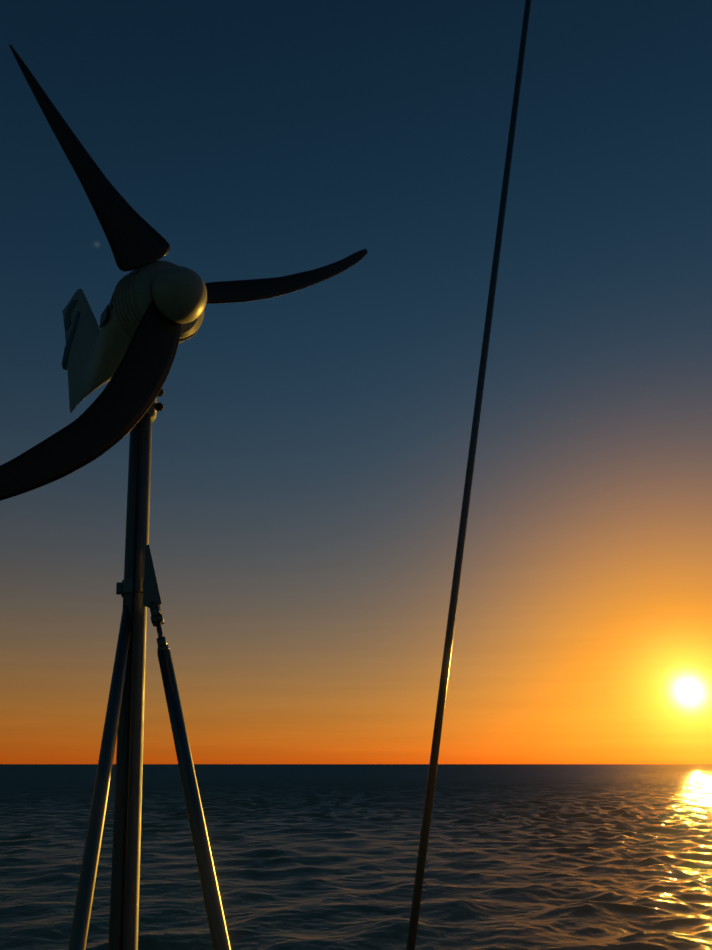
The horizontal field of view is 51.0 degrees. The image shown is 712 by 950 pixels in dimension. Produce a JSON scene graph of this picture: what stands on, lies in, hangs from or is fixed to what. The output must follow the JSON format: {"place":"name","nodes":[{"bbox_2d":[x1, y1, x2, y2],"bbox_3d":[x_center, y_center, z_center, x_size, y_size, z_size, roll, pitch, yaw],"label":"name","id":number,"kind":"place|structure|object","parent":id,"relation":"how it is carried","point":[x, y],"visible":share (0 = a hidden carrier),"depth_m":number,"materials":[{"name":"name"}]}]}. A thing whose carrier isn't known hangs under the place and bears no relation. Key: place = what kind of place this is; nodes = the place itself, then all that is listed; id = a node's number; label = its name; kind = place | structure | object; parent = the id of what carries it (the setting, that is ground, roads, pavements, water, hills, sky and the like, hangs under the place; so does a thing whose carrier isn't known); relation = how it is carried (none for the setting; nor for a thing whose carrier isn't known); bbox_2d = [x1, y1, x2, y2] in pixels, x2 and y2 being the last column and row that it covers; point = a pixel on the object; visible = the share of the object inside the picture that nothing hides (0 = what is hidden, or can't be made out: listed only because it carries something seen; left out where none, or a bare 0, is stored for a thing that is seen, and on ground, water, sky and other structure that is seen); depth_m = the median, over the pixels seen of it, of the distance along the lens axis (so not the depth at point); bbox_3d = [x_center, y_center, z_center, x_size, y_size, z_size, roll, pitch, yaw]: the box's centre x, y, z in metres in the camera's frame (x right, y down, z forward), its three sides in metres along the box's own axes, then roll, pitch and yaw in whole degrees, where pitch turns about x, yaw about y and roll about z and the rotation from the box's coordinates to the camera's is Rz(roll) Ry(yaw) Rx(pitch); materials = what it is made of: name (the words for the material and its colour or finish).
{"place":"outdoors","nodes":[
{"label":"outdoors","id":0,"kind":"place"},
{"bbox_2d":[68,600,130,949],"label":"strut","id":1,"kind":"object","parent":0,"point":[82,914],"visible":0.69,"depth_m":1.30,"materials":[{"name":"silver metal"}]},
{"bbox_2d":[116,577,143,597],"bbox_3d":[-0.462,0.237,1.558,0.074,0.039,0.059,0,-21,1],"label":"strut clamp","id":2,"kind":"object","parent":1,"relation":"attached to","point":[124,586],"visible":0.56,"depth_m":1.54,"materials":[{"name":"silver metal"}]},
{"bbox_2d":[108,413,151,949],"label":"pole","id":3,"kind":"object","parent":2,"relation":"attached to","point":[124,907],"visible":0.92,"depth_m":1.42,"materials":[{"name":"metal"}]},
{"bbox_2d":[0,45,367,500],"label":"wind generator","id":4,"kind":"object","parent":3,"relation":"attached to","point":[152,316],"visible":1,"depth_m":1.72,"materials":[{"name":"white paint"}]},
{"bbox_2d":[149,600,230,949],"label":"strut","id":5,"kind":"object","parent":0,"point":[213,905],"visible":1,"depth_m":1.28,"materials":[{"name":"silver metal"}]},
{"bbox_2d":[143,544,161,607],"bbox_3d":[-0.418,0.209,1.537,0.047,0.140,0.015,0,-21,1],"label":"mounting bracket","id":6,"kind":"object","parent":5,"relation":"attached to","point":[151,592],"visible":1,"depth_m":1.53,"materials":[{"name":"silver metal"}]},
{"bbox_2d":[0,764,711,949],"bbox_3d":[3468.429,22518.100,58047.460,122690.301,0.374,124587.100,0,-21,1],"label":"sea","id":7,"kind":"structure","parent":0,"point":[523,856],"depth_m":24.06,"materials":[{"name":"teal liquid"}]},
{"bbox_2d":[0,0,711,763],"label":"sky","id":8,"kind":"structure","parent":0,"point":[310,445],"materials":[{"name":"blue"}]},
{"bbox_2d":[406,0,530,949],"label":"cable","id":9,"kind":"object","parent":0,"point":[422,850],"visible":1,"depth_m":0.80,"materials":[{"name":"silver metal"}]}
]}

